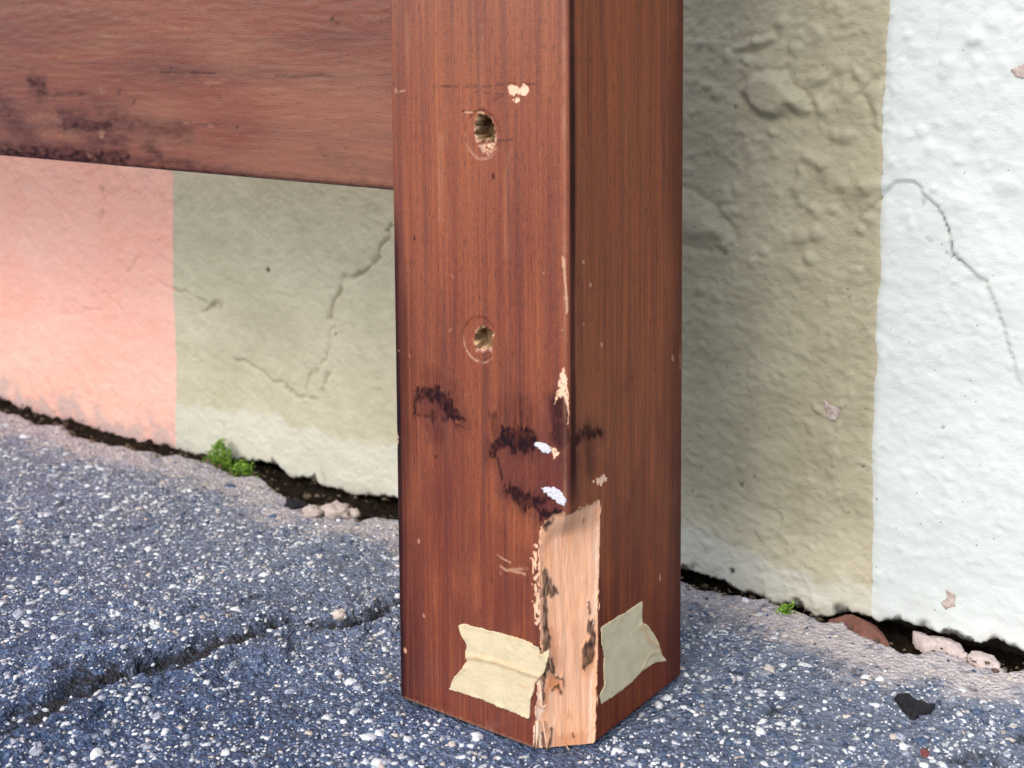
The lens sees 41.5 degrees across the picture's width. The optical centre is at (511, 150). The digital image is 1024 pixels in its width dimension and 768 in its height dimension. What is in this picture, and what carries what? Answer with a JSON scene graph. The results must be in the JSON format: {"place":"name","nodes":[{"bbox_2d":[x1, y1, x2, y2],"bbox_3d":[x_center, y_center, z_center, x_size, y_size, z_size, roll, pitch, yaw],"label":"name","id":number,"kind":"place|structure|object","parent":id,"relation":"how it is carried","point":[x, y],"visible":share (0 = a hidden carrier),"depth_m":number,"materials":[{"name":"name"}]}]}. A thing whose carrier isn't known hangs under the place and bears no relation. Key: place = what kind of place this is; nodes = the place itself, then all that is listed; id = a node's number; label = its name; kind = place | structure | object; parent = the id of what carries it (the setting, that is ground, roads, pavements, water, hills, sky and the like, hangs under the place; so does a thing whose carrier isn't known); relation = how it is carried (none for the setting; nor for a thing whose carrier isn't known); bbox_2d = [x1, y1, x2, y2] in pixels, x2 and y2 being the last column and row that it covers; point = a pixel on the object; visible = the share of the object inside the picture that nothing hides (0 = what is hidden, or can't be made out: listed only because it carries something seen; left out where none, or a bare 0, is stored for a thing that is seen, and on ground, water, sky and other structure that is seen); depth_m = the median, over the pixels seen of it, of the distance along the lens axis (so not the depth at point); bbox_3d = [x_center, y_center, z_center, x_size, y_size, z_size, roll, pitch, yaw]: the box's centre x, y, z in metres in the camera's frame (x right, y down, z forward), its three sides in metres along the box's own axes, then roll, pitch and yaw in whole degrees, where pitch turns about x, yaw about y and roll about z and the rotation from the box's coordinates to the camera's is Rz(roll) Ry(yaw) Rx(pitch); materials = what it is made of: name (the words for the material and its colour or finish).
{"place":"outdoors","nodes":[
{"label":"outdoors","id":0,"kind":"place"},
{"bbox_2d":[0,412,1023,767],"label":"ground","id":1,"kind":"structure","parent":0,"point":[252,652],"depth_m":0.62,"materials":[{"name":"grey asphalt"}]},
{"bbox_2d":[148,620,161,628],"bbox_3d":[-0.173,0.230,0.654,0.009,0.006,0.006,4,7,36],"label":"white pebble","id":2,"kind":"object","parent":1,"relation":"on","point":[154,624],"visible":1,"depth_m":0.65,"materials":[{"name":"white stone"}]},
{"bbox_2d":[284,497,306,509],"bbox_3d":[-0.131,0.214,0.820,0.018,0.006,0.012,4,7,36],"label":"rubble piece","id":3,"kind":"object","parent":1,"relation":"on","point":[295,503],"visible":1,"depth_m":0.82,"materials":[{"name":"grey stone"}]},
{"bbox_2d":[302,504,324,516],"bbox_3d":[-0.119,0.216,0.807,0.012,0.008,0.015,-4,6,-34],"label":"rubble piece","id":4,"kind":"object","parent":1,"relation":"on","point":[309,510],"visible":1,"depth_m":0.80,"materials":[{"name":"beige stone"}]},
{"bbox_2d":[319,500,350,518],"bbox_3d":[-0.104,0.215,0.805,0.024,0.009,0.016,4,7,36],"label":"rubble piece","id":5,"kind":"object","parent":1,"relation":"on","point":[335,509],"visible":1,"depth_m":0.80,"materials":[{"name":"beige stone"}]},
{"bbox_2d":[331,608,347,620],"bbox_3d":[-0.085,0.229,0.665,0.008,0.007,0.007,4,7,36],"label":"asphalt crumb","id":6,"kind":"object","parent":1,"relation":"on","point":[339,614],"visible":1,"depth_m":0.66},
{"bbox_2d":[0,0,682,749],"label":"wooden frame","id":7,"kind":"object","parent":1,"relation":"on","point":[522,160],"visible":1,"depth_m":0.56,"materials":[{"name":"brown wood"}]},
{"bbox_2d":[349,508,360,518],"bbox_3d":[-0.094,0.216,0.802,0.010,0.007,0.008,4,7,36],"label":"rubble piece","id":8,"kind":"object","parent":1,"relation":"on","point":[354,512],"visible":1,"depth_m":0.80,"materials":[{"name":"beige stone"}]},
{"bbox_2d":[0,0,1023,657],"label":"painted wall","id":9,"kind":"structure","parent":1,"relation":"on","point":[852,308],"depth_m":0.67,"materials":[{"name":"paint"}]},
{"bbox_2d":[0,400,1023,672],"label":"soil","id":10,"kind":"structure","parent":1,"relation":"on","point":[900,636],"depth_m":0.86,"materials":[{"name":"black soil"}]},
{"bbox_2d":[202,438,245,475],"bbox_3d":[-0.202,0.207,0.916,0.048,0.024,0.016,4,7,36],"label":"moss plant","id":11,"kind":"object","parent":10,"relation":"on","point":[217,458],"visible":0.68,"depth_m":0.91,"materials":[{"name":"green plant"}]},
{"bbox_2d":[228,459,258,476],"bbox_3d":[-0.181,0.212,0.901,0.025,0.013,0.017,4,7,36],"label":"moss plant","id":12,"kind":"object","parent":10,"relation":"on","point":[243,467],"visible":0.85,"depth_m":0.90,"materials":[{"name":"green plant"}]},
{"bbox_2d":[828,614,888,646],"bbox_3d":[0.170,0.232,0.648,0.015,0.012,0.035,-4,6,-33],"label":"brick shard","id":13,"kind":"object","parent":10,"relation":"on","point":[872,631],"visible":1,"depth_m":0.65,"materials":[{"name":"red brick"}]},
{"bbox_2d":[913,631,966,660],"bbox_3d":[0.200,0.232,0.631,0.028,0.008,0.012,4,7,36],"label":"mortar flake","id":14,"kind":"object","parent":10,"relation":"on","point":[923,643],"visible":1,"depth_m":0.63,"materials":[{"name":"beige concrete"}]},
{"bbox_2d":[968,650,999,668],"bbox_3d":[0.215,0.233,0.615,0.015,0.008,0.011,4,7,36],"label":"mortar flake","id":15,"kind":"object","parent":10,"relation":"on","point":[979,657],"visible":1,"depth_m":0.61,"materials":[{"name":"beige concrete"}]},
{"bbox_2d":[775,601,797,614],"bbox_3d":[0.136,0.227,0.668,0.011,0.005,0.014,1,5,14],"label":"moss plant","id":16,"kind":"object","parent":1,"relation":"on","point":[785,607],"visible":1,"depth_m":0.67,"materials":[{"name":"green plant"}]},
{"bbox_2d":[895,693,934,719],"bbox_3d":[0.169,0.238,0.574,0.017,0.008,0.017,-5,7,-42],"label":"black scrap","id":17,"kind":"object","parent":1,"relation":"on","point":[910,706],"visible":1,"depth_m":0.57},
{"bbox_2d":[920,748,928,756],"bbox_3d":[0.164,0.242,0.538,0.004,0.007,0.006,4,7,36],"label":"red grit","id":18,"kind":"object","parent":1,"relation":"on","point":[924,752],"visible":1,"depth_m":0.54,"materials":[{"name":"red stone"}]}
]}

